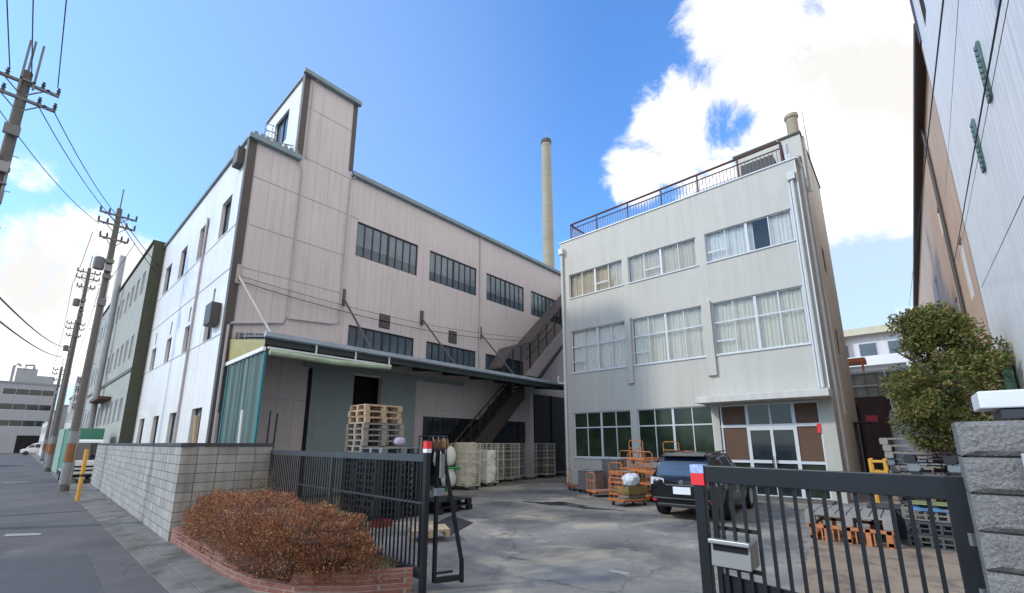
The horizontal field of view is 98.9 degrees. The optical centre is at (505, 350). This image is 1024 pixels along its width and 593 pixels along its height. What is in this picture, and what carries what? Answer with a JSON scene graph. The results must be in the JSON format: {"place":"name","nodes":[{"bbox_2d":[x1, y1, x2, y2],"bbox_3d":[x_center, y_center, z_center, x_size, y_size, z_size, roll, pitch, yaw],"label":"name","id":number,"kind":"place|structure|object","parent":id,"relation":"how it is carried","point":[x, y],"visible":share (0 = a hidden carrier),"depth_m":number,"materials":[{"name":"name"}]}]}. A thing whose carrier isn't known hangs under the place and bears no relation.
{"place":"outdoors","nodes":[
{"label":"outdoors","id":0,"kind":"place"},
{"bbox_2d":[31,454,122,508],"bbox_3d":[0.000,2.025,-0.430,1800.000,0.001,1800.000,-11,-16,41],"label":"ground","id":1,"kind":"structure","parent":0,"point":[86,482],"depth_m":25.20,"materials":[{"name":"concrete"}]},
{"bbox_2d":[0,363,60,452],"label":"office","id":2,"kind":"structure","parent":1,"relation":"on","point":[26,397],"depth_m":100.71,"materials":[{"name":"grey concrete"}]},
{"bbox_2d":[0,420,44,426],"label":"window","id":3,"kind":"structure","parent":2,"relation":"in","point":[24,423],"depth_m":100.12,"materials":[{"name":"glass"}]},
{"bbox_2d":[0,403,51,410],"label":"window","id":4,"kind":"structure","parent":2,"relation":"in","point":[9,406],"depth_m":100.85,"materials":[{"name":"glass"}]},
{"bbox_2d":[2,388,54,396],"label":"window","id":5,"kind":"structure","parent":2,"relation":"in","point":[13,391],"depth_m":101.51,"materials":[{"name":"glass"}]},
{"bbox_2d":[40,358,63,460],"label":"utility pole","id":6,"kind":"object","parent":1,"relation":"on","point":[44,448],"visible":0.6,"depth_m":54.20,"materials":[{"name":"concrete"}]},
{"bbox_2d":[51,428,65,474],"bbox_3d":[-32.885,7.344,32.127,8.000,3.080,0.120,-11,-16,41],"label":"green hoarding","id":7,"kind":"object","parent":1,"relation":"on","point":[57,452],"visible":0.66,"depth_m":30.77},
{"bbox_2d":[43,320,84,464],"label":"utility pole","id":8,"kind":"object","parent":1,"relation":"on","point":[66,347],"visible":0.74,"depth_m":45.04,"materials":[{"name":"concrete"}]},
{"bbox_2d":[86,255,125,427],"bbox_3d":[-30.995,0.615,33.705,0.480,16.900,0.480,-11,-16,41],"label":"flue pipe","id":9,"kind":"object","parent":1,"relation":"on","point":[109,325],"visible":0.8,"depth_m":33.88,"materials":[{"name":"metal"}]},
{"bbox_2d":[81,240,165,442],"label":"green building","id":10,"kind":"structure","parent":1,"relation":"on","point":[117,400],"depth_m":28.05,"materials":[{"name":"metal"}]},
{"bbox_2d":[55,477,253,592],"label":"sidewalk","id":11,"kind":"structure","parent":1,"relation":"on","point":[169,566],"depth_m":8.27,"materials":[{"name":"concrete"}]},
{"bbox_2d":[58,428,104,479],"bbox_3d":[-24.192,5.908,24.988,4.460,2.916,1.490,-11,-16,41],"label":"truck","id":12,"kind":"object","parent":11,"relation":"on","point":[90,438],"visible":0.38,"depth_m":23.98,"materials":[{"name":"white paint"}]},
{"bbox_2d":[132,67,565,497],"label":"factory building","id":13,"kind":"structure","parent":1,"relation":"on","point":[290,202],"depth_m":20.46,"materials":[{"name":"white"}]},
{"bbox_2d":[276,113,288,143],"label":"window","id":14,"kind":"structure","parent":13,"relation":"in","point":[282,127],"depth_m":21.43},
{"bbox_2d":[347,325,412,356],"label":"window","id":15,"kind":"structure","parent":13,"relation":"in","point":[380,341],"depth_m":20.86,"materials":[{"name":"glass"}]},
{"bbox_2d":[301,361,464,495],"bbox_3d":[-5.253,3.690,20.482,0.170,5.290,8.700,-11,-16,41],"label":"sliding door","id":16,"kind":"structure","parent":13,"relation":"in","point":[331,393],"depth_m":18.66,"materials":[{"name":"metal"}]},
{"bbox_2d":[355,222,417,275],"bbox_3d":[-5.891,-5.024,21.903,0.072,1.730,3.500,-11,-16,41],"label":"window","id":17,"kind":"structure","parent":13,"relation":"in","point":[372,244],"depth_m":21.82,"materials":[{"name":"glass"}]},
{"bbox_2d":[426,341,474,366],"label":"window","id":18,"kind":"structure","parent":13,"relation":"in","point":[434,351],"depth_m":24.00,"materials":[{"name":"glass"}]},
{"bbox_2d":[429,251,475,295],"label":"window","id":19,"kind":"structure","parent":13,"relation":"in","point":[443,270],"depth_m":24.96,"materials":[{"name":"glass"}]},
{"bbox_2d":[422,416,525,477],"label":"wall","id":20,"kind":"structure","parent":13,"relation":"in","point":[512,431],"depth_m":24.23,"materials":[{"name":"metal"}]},
{"bbox_2d":[485,354,522,375],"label":"window","id":21,"kind":"structure","parent":13,"relation":"in","point":[489,358],"depth_m":27.41,"materials":[{"name":"glass"}]},
{"bbox_2d":[486,274,523,311],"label":"window","id":22,"kind":"structure","parent":13,"relation":"in","point":[499,291],"depth_m":28.14,"materials":[{"name":"glass"}]},
{"bbox_2d":[531,291,560,324],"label":"window","id":23,"kind":"structure","parent":13,"relation":"in","point":[540,304],"depth_m":30.94,"materials":[{"name":"glass"}]},
{"bbox_2d":[541,137,554,267],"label":"chimney stack","id":24,"kind":"object","parent":1,"relation":"on","point":[547,229],"visible":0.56,"depth_m":80.62,"materials":[{"name":"concrete"}]},
{"bbox_2d":[0,454,168,592],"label":"road","id":25,"kind":"structure","parent":0,"point":[117,566],"depth_m":10.72,"materials":[{"name":"asphalt"}]},
{"bbox_2d":[0,40,60,227],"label":"utility pole","id":26,"kind":"object","parent":25,"relation":"on","point":[11,129],"visible":0.99,"depth_m":12.72,"materials":[{"name":"concrete"}]},
{"bbox_2d":[0,552,103,592],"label":"road patch","id":27,"kind":"object","parent":25,"relation":"on","point":[66,573],"visible":1,"depth_m":6.99,"materials":[{"name":"asphalt"}]},
{"bbox_2d":[43,256,100,471],"bbox_3d":[-34.408,0.561,34.653,0.718,17.400,1.478,-11,-16,41],"label":"utility pole","id":28,"kind":"object","parent":25,"relation":"on","point":[55,432],"visible":0.99,"depth_m":34.52,"materials":[{"name":"concrete"}]},
{"bbox_2d":[75,449,88,500],"bbox_3d":[-15.709,4.598,16.235,0.136,1.850,0.129,-11,-16,41],"label":"marker post","id":29,"kind":"object","parent":25,"relation":"on","point":[82,474],"visible":1,"depth_m":16.19,"materials":[{"name":"yellow paint"}]},
{"bbox_2d":[57,189,137,491],"bbox_3d":[-19.461,-1.052,20.801,0.718,14.800,1.478,-11,-16,41],"label":"utility pole","id":30,"kind":"object","parent":25,"relation":"on","point":[70,454],"visible":0.99,"depth_m":20.64,"materials":[{"name":"concrete"}]},
{"bbox_2d":[344,446,402,451],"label":"pallet","id":31,"kind":"object","parent":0,"point":[354,448],"visible":0.72,"depth_m":13.95,"materials":[{"name":"grey wood"}]},
{"bbox_2d":[345,440,402,445],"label":"pallet","id":32,"kind":"object","parent":31,"relation":"on","point":[367,442],"visible":0.91,"depth_m":14.03,"materials":[{"name":"grey wood"}]},
{"bbox_2d":[345,434,403,439],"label":"pallet","id":33,"kind":"object","parent":32,"relation":"on","point":[367,437],"visible":0.91,"depth_m":14.13,"materials":[{"name":"grey wood"}]},
{"bbox_2d":[346,428,403,434],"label":"pallet","id":34,"kind":"object","parent":33,"relation":"on","point":[368,431],"visible":0.91,"depth_m":14.26,"materials":[{"name":"grey wood"}]},
{"bbox_2d":[346,423,403,428],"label":"pallet","id":35,"kind":"object","parent":34,"relation":"on","point":[373,425],"visible":0.9,"depth_m":14.20,"materials":[{"name":"grey wood"}]},
{"bbox_2d":[348,416,401,423],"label":"pallet","id":36,"kind":"object","parent":35,"relation":"on","point":[367,419],"visible":0.91,"depth_m":14.25,"materials":[{"name":"brown wood"}]},
{"bbox_2d":[348,410,400,417],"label":"pallet","id":37,"kind":"object","parent":36,"relation":"on","point":[359,413],"visible":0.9,"depth_m":14.28,"materials":[{"name":"brown wood"}]},
{"bbox_2d":[350,404,402,411],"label":"pallet","id":38,"kind":"object","parent":37,"relation":"on","point":[375,407],"visible":0.87,"depth_m":14.40,"materials":[{"name":"brown wood"}]},
{"bbox_2d":[359,447,422,453],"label":"pallet","id":39,"kind":"object","parent":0,"point":[399,450],"visible":0.78,"depth_m":12.56,"materials":[{"name":"grey plastic"}]},
{"bbox_2d":[0,0,914,408],"label":"sky","id":40,"kind":"structure","parent":0,"point":[633,99],"materials":[{"name":"blue"}]},
{"bbox_2d":[246,475,943,592],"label":"yard ground","id":41,"kind":"structure","parent":0,"point":[511,541],"depth_m":9.29,"materials":[{"name":"concrete"}]},
{"bbox_2d":[90,443,273,540],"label":"block wall","id":42,"kind":"structure","parent":41,"relation":"on","point":[156,487],"depth_m":10.60,"materials":[{"name":"concrete"}]},
{"bbox_2d":[170,527,412,592],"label":"brick planter","id":43,"kind":"object","parent":41,"relation":"on","point":[367,585],"visible":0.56,"depth_m":6.13,"materials":[{"name":"brick"}]},
{"bbox_2d":[177,487,414,586],"bbox_3d":[-4.195,3.070,7.754,6.622,1.115,1.951,-11,-16,41],"label":"hedge","id":44,"kind":"object","parent":43,"relation":"in","point":[277,536],"visible":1,"depth_m":6.49,"materials":[{"name":"brown plant"}]},
{"bbox_2d":[267,450,422,578],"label":"sliding gate","id":45,"kind":"structure","parent":41,"relation":"on","point":[398,457],"depth_m":7.75,"materials":[{"name":"black metal"}]},
{"bbox_2d":[364,509,418,521],"bbox_3d":[-3.392,4.654,12.468,1.100,0.175,1.500,-10,-16,40],"label":"pallet","id":46,"kind":"object","parent":41,"relation":"on","point":[413,514],"visible":0.3,"depth_m":12.21,"materials":[{"name":"black plastic"}]},
{"bbox_2d":[353,502,418,515],"bbox_3d":[-3.379,4.475,12.470,1.100,0.175,1.500,-11,-16,41],"label":"pallet","id":47,"kind":"object","parent":46,"relation":"on","point":[405,507],"visible":0.33,"depth_m":12.19,"materials":[{"name":"black plastic"}]},
{"bbox_2d":[353,495,419,508],"bbox_3d":[-3.385,4.303,12.508,1.100,0.175,1.500,-11,-16,42],"label":"pallet","id":48,"kind":"object","parent":47,"relation":"on","point":[418,499],"visible":0.23,"depth_m":12.16,"materials":[{"name":"black plastic"}]},
{"bbox_2d":[356,490,419,501],"bbox_3d":[-3.385,4.137,12.576,1.100,0.175,1.500,-10,-16,40],"label":"pallet","id":49,"kind":"object","parent":48,"relation":"on","point":[418,494],"visible":0.34,"depth_m":12.31,"materials":[{"name":"black plastic"}]},
{"bbox_2d":[354,484,419,494],"bbox_3d":[-3.397,3.962,12.596,1.100,0.175,1.500,-11,-16,41],"label":"pallet","id":50,"kind":"object","parent":49,"relation":"on","point":[406,485],"visible":0.37,"depth_m":12.32,"materials":[{"name":"black plastic"}]},
{"bbox_2d":[354,478,419,487],"bbox_3d":[-3.402,3.790,12.637,1.100,0.175,1.500,-10,-16,40],"label":"pallet","id":51,"kind":"object","parent":50,"relation":"on","point":[387,482],"visible":0.36,"depth_m":12.32,"materials":[{"name":"black plastic"}]},
{"bbox_2d":[355,472,420,480],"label":"pallet","id":52,"kind":"object","parent":51,"relation":"on","point":[419,473],"visible":0.41,"depth_m":12.43,"materials":[{"name":"black plastic"}]},
{"bbox_2d":[355,465,420,474],"bbox_3d":[-3.396,3.449,12.723,1.100,0.175,1.500,-10,-16,40],"label":"pallet","id":53,"kind":"object","parent":52,"relation":"on","point":[415,468],"visible":0.33,"depth_m":12.46,"materials":[{"name":"black plastic"}]},
{"bbox_2d":[418,440,431,592],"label":"gate post","id":54,"kind":"object","parent":41,"relation":"on","point":[427,446],"visible":1,"depth_m":6.27,"materials":[{"name":"black metal"}]},
{"bbox_2d":[408,524,449,538],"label":"pallet","id":55,"kind":"object","parent":41,"relation":"on","point":[444,529],"visible":0.59,"depth_m":9.38,"materials":[{"name":"brown wood"}]},
{"bbox_2d":[432,447,463,583],"bbox_3d":[-0.860,2.436,6.549,0.505,1.936,0.176,8,-14,-34],"label":"gate guide frame","id":56,"kind":"object","parent":41,"relation":"on","point":[441,468],"visible":1,"depth_m":6.50,"materials":[{"name":"black metal"}]},
{"bbox_2d":[429,502,471,514],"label":"pallet","id":57,"kind":"object","parent":41,"relation":"on","point":[442,508],"visible":0.49,"depth_m":13.59,"materials":[{"name":"black plastic"}]},
{"bbox_2d":[429,495,471,507],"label":"pallet","id":58,"kind":"object","parent":57,"relation":"on","point":[443,500],"visible":0.6,"depth_m":13.85,"materials":[{"name":"black plastic"}]},
{"bbox_2d":[438,516,472,534],"bbox_3d":[-1.404,4.491,11.327,0.948,0.012,2.654,-3,-12,12],"label":"steel plate","id":59,"kind":"object","parent":41,"relation":"on","point":[448,522],"visible":0.64,"depth_m":11.41,"materials":[{"name":"metal"}]},
{"bbox_2d":[450,442,480,490],"bbox_3d":[-1.874,5.320,20.309,1.098,2.128,0.902,-9,-15,37],"label":"roll cage","id":60,"kind":"object","parent":41,"relation":"on","point":[466,463],"visible":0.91,"depth_m":19.99,"materials":[{"name":"fabric"}]},
{"bbox_2d":[475,443,497,486],"bbox_3d":[-1.065,5.698,21.971,1.148,2.079,0.928,-10,-15,38],"label":"roll cage","id":61,"kind":"object","parent":41,"relation":"on","point":[488,469],"visible":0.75,"depth_m":21.56,"materials":[{"name":"fabric"}]},
{"bbox_2d":[495,443,519,481],"bbox_3d":[0.099,6.319,24.896,1.098,2.079,0.902,-8,-14,33],"label":"roll cage","id":62,"kind":"object","parent":41,"relation":"on","point":[517,467],"visible":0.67,"depth_m":24.86,"materials":[{"name":"beige metal"}]},
{"bbox_2d":[514,443,536,479],"bbox_3d":[1.173,6.580,26.123,0.902,2.079,1.098,10,-16,-41],"label":"roll cage","id":63,"kind":"object","parent":41,"relation":"on","point":[525,458],"visible":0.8,"depth_m":25.89,"materials":[{"name":"metal"}]},
{"bbox_2d":[534,443,555,477],"bbox_3d":[2.414,6.879,27.530,1.098,2.079,0.902,-10,-15,38],"label":"roll cage","id":64,"kind":"object","parent":41,"relation":"on","point":[547,465],"visible":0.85,"depth_m":27.28,"materials":[{"name":"beige metal"}]},
{"bbox_2d":[523,501,608,509],"bbox_3d":[2.152,5.285,15.037,3.583,0.001,1.080,-11,-16,41],"label":"wet patch","id":65,"kind":"object","parent":41,"relation":"on","point":[567,504],"visible":1,"depth_m":15.07,"materials":[{"name":"liquid"}]},
{"bbox_2d":[577,469,604,493],"bbox_3d":[3.706,5.647,18.985,0.874,0.934,0.874,-11,-16,41],"label":"bin cart","id":66,"kind":"object","parent":41,"relation":"on","point":[599,480],"visible":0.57,"depth_m":18.76,"materials":[{"name":"metal"}]},
{"bbox_2d":[602,458,626,488],"bbox_3d":[4.853,5.514,19.466,0.874,1.394,0.874,-11,-16,41],"label":"bin cart","id":67,"kind":"object","parent":41,"relation":"on","point":[605,464],"visible":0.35,"depth_m":19.26,"materials":[{"name":"metal"}]},
{"bbox_2d":[608,477,649,506],"bbox_3d":[4.212,4.808,15.029,1.207,0.938,0.760,7,-14,-29],"label":"hand cart","id":68,"kind":"object","parent":41,"relation":"on","point":[625,500],"visible":0.88,"depth_m":14.77,"materials":[{"name":"orange paint"}]},
{"bbox_2d":[619,494,645,498],"bbox_3d":[4.351,4.996,15.099,0.800,0.100,0.500,7,-14,-29],"label":"crate","id":69,"kind":"object","parent":68,"relation":"on","point":[633,496],"visible":0.57,"depth_m":14.88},
{"bbox_2d":[615,485,647,494],"bbox_3d":[4.351,4.810,15.138,0.930,0.260,0.630,7,-14,-29],"label":"crate","id":70,"kind":"object","parent":69,"relation":"on","point":[639,489],"visible":0.93,"depth_m":14.89,"materials":[{"name":"cardboard"}]},
{"bbox_2d":[621,473,639,486],"bbox_3d":[4.357,4.485,15.206,0.607,0.483,0.711,-11,-16,41],"label":"plastic bag","id":71,"kind":"object","parent":70,"relation":"on","point":[631,479],"visible":0.93,"depth_m":14.98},
{"bbox_2d":[651,450,753,519],"bbox_3d":[6.334,4.093,13.870,2.163,1.855,5.003,-9,-15,37],"label":"suv","id":72,"kind":"object","parent":41,"relation":"on","point":[671,486],"visible":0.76,"depth_m":12.28,"materials":[{"name":"black paint"}]},
{"bbox_2d":[868,458,894,503],"bbox_3d":[10.064,3.729,11.685,0.370,1.660,0.670,-11,-16,41],"label":"yellow stillage","id":73,"kind":"object","parent":41,"relation":"on","point":[871,461],"visible":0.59,"depth_m":11.65,"materials":[{"name":"metal"}]},
{"bbox_2d":[848,357,959,471],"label":"rusty shed","id":74,"kind":"structure","parent":41,"relation":"on","point":[873,406],"depth_m":24.38,"materials":[{"name":"brown metal"}]},
{"bbox_2d":[889,408,933,470],"bbox_3d":[16.788,4.083,18.070,1.100,3.620,1.100,-11,-16,41],"label":"white tank","id":75,"kind":"object","parent":41,"relation":"on","point":[900,442],"visible":0.11,"depth_m":18.01,"materials":[{"name":"plastic"}]},
{"bbox_2d":[913,23,1008,420],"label":"beige building","id":76,"kind":"structure","parent":41,"relation":"on","point":[939,272],"depth_m":17.92,"materials":[{"name":"metal"}]},
{"bbox_2d":[909,0,1023,388],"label":"white warehouse","id":77,"kind":"structure","parent":41,"relation":"on","point":[997,194],"depth_m":9.41,"materials":[{"name":"metal"}]},
{"bbox_2d":[1000,350,1016,420],"bbox_3d":[11.845,1.101,10.241,0.170,2.200,0.500,-11,-16,41],"label":"green sheet","id":78,"kind":"object","parent":77,"relation":"hanging from","point":[1009,383],"visible":0.17,"depth_m":10.15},
{"bbox_2d":[951,420,1023,592],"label":"gate pillar","id":79,"kind":"structure","parent":41,"relation":"on","point":[991,463],"depth_m":2.35,"materials":[{"name":"grey stone"}]},
{"bbox_2d":[689,464,986,592],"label":"swing gate","id":80,"kind":"structure","parent":79,"relation":"attached to","point":[951,490],"depth_m":3.12,"materials":[{"name":"black metal"}]},
{"bbox_2d":[708,535,759,571],"bbox_3d":[1.852,1.635,3.552,0.305,0.207,0.265,-11,-16,41],"label":"mailbox","id":81,"kind":"object","parent":80,"relation":"attached to","point":[739,554],"visible":0.96,"depth_m":3.48,"materials":[{"name":"silver metal"}]},
{"bbox_2d":[971,389,1023,420],"bbox_3d":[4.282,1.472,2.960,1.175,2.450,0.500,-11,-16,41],"label":"white box canopy","id":82,"kind":"object","parent":79,"relation":"on","point":[1006,404],"visible":1,"depth_m":3.34,"materials":[{"name":"metal"}]},
{"bbox_2d":[557,112,872,504],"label":"office building","id":83,"kind":"structure","parent":0,"point":[706,319],"depth_m":19.91,"materials":[{"name":"paint"}]},
{"bbox_2d":[569,260,623,299],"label":"window","id":84,"kind":"structure","parent":83,"relation":"in","point":[583,284],"depth_m":24.11,"materials":[{"name":"glass"}]},
{"bbox_2d":[571,321,626,373],"bbox_3d":[4.956,-0.107,23.302,3.400,2.410,0.355,-11,-16,41],"label":"window","id":85,"kind":"structure","parent":83,"relation":"in","point":[603,347],"depth_m":23.35,"materials":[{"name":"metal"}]},
{"bbox_2d":[573,410,632,459],"bbox_3d":[4.897,4.292,22.302,3.400,2.370,0.180,-11,-16,41],"label":"window","id":86,"kind":"structure","parent":83,"relation":"in","point":[598,435],"depth_m":22.32,"materials":[{"name":"glass"}]},
{"bbox_2d":[628,238,698,283],"bbox_3d":[7.703,-4.368,21.651,3.530,1.460,0.355,-11,-16,41],"label":"window","id":87,"kind":"structure","parent":83,"relation":"in","point":[681,256],"depth_m":21.63,"materials":[{"name":"glass"}]},
{"bbox_2d":[632,306,705,365],"bbox_3d":[7.703,-0.626,20.856,3.530,2.410,0.355,-11,-16,41],"label":"window","id":88,"kind":"structure","parent":83,"relation":"in","point":[678,335],"depth_m":20.87,"materials":[{"name":"glass"}]},
{"bbox_2d":[637,406,715,457],"bbox_3d":[7.681,3.751,19.901,3.450,2.310,0.072,-11,-16,41],"label":"window","id":89,"kind":"structure","parent":83,"relation":"in","point":[692,428],"depth_m":19.90,"materials":[{"name":"glass"}]},
{"bbox_2d":[705,209,795,263],"bbox_3d":[10.550,-4.906,19.115,3.510,1.460,0.351,-11,-16,41],"label":"window","id":90,"kind":"structure","parent":83,"relation":"in","point":[739,240],"depth_m":19.28,"materials":[{"name":"glass"}]},
{"bbox_2d":[712,286,811,355],"bbox_3d":[10.550,-1.165,18.320,3.510,2.410,0.352,-11,-16,41],"label":"window","id":91,"kind":"structure","parent":83,"relation":"in","point":[775,319],"depth_m":18.30,"materials":[{"name":"glass"}]},
{"bbox_2d":[853,421,872,471],"bbox_3d":[17.229,4.938,20.796,0.675,3.080,1.600,-11,-16,41],"label":"side door","id":92,"kind":"structure","parent":83,"relation":"in","point":[855,423],"depth_m":20.79,"materials":[{"name":"metal"}]},
{"bbox_2d":[843,324,925,371],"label":"building","id":93,"kind":"structure","parent":0,"point":[874,346],"depth_m":50.88,"materials":[{"name":"white paint"}]},
{"bbox_2d":[858,342,878,356],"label":"window","id":94,"kind":"structure","parent":93,"relation":"in","point":[865,349],"depth_m":51.46,"materials":[{"name":"glass"}]},
{"bbox_2d":[801,529,990,592],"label":"dirt ground","id":95,"kind":"structure","parent":0,"point":[951,568],"depth_m":7.34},
{"bbox_2d":[806,517,895,548],"bbox_3d":[7.626,3.968,9.624,1.500,0.335,1.310,-11,-16,41],"label":"orange base","id":96,"kind":"object","parent":95,"relation":"on","point":[869,533],"visible":0.66,"depth_m":9.29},
{"bbox_2d":[804,504,896,530],"bbox_3d":[7.656,3.673,9.720,1.500,0.262,1.375,-11,-16,41],"label":"pallet","id":97,"kind":"object","parent":96,"relation":"on","point":[850,515],"visible":0.68,"depth_m":9.44,"materials":[{"name":"plastic"}]},
{"bbox_2d":[866,502,916,539],"bbox_3d":[8.862,3.883,10.005,0.830,0.660,0.880,-11,-16,41],"label":"metal chest","id":98,"kind":"object","parent":95,"relation":"on","point":[902,529],"visible":0.3,"depth_m":9.68,"materials":[{"name":"metal"}]},
{"bbox_2d":[907,532,956,551],"bbox_3d":[8.757,3.851,8.866,0.640,0.250,0.876,11,-16,-43],"label":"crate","id":99,"kind":"object","parent":95,"relation":"on","point":[944,545],"visible":0.45,"depth_m":8.77,"materials":[{"name":"plastic"}]},
{"bbox_2d":[905,519,953,537],"bbox_3d":[8.757,3.596,8.920,0.876,0.250,0.640,-11,-17,43],"label":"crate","id":100,"kind":"object","parent":99,"relation":"on","point":[941,531],"visible":0.45,"depth_m":8.82,"materials":[{"name":"plastic"}]},
{"bbox_2d":[901,504,950,522],"bbox_3d":[8.776,3.353,9.023,0.640,0.250,0.876,11,-16,-43],"label":"crate","id":101,"kind":"object","parent":100,"relation":"on","point":[920,517],"visible":0.48,"depth_m":8.97,"materials":[{"name":"plastic"}]},
{"bbox_2d":[878,299,1017,462],"bbox_3d":[10.934,1.496,10.815,2.497,5.682,3.399,-11,-16,41],"label":"tree","id":102,"kind":"object","parent":95,"relation":"on","point":[928,329],"visible":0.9,"depth_m":10.57,"materials":[{"name":"green plant"}]},
{"bbox_2d":[887,457,942,465],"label":"pallet","id":103,"kind":"object","parent":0,"point":[892,461],"visible":0.42,"depth_m":12.03,"materials":[{"name":"grey plastic"}]},
{"bbox_2d":[884,451,950,458],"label":"pallet","id":104,"kind":"object","parent":103,"relation":"on","point":[889,454],"visible":0.69,"depth_m":12.01,"materials":[{"name":"grey wood"}]},
{"bbox_2d":[909,0,943,303],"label":"overhead wire","id":105,"kind":"object","parent":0,"point":[942,7],"visible":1,"depth_m":5.83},
{"bbox_2d":[954,0,1001,260],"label":"overhead wire","id":106,"kind":"object","parent":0,"point":[994,36],"visible":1,"depth_m":4.23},
{"bbox_2d":[958,0,1008,260],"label":"overhead wire","id":107,"kind":"object","parent":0,"point":[987,107],"visible":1,"depth_m":4.27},
{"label":"pallet","id":108,"kind":"object","parent":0,"visible":0},
{"bbox_2d":[910,470,965,475],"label":"pallet","id":109,"kind":"object","parent":108,"relation":"on","point":[919,472],"visible":0.29,"depth_m":9.88,"materials":[{"name":"black plastic"}]},
{"bbox_2d":[907,462,960,472],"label":"pallet","id":110,"kind":"object","parent":109,"relation":"on","point":[948,468],"visible":0.55,"depth_m":9.85,"materials":[{"name":"grey plastic"}]},
{"bbox_2d":[903,454,961,463],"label":"pallet","id":111,"kind":"object","parent":110,"relation":"on","point":[947,459],"visible":0.67,"depth_m":9.78,"materials":[{"name":"black plastic"}]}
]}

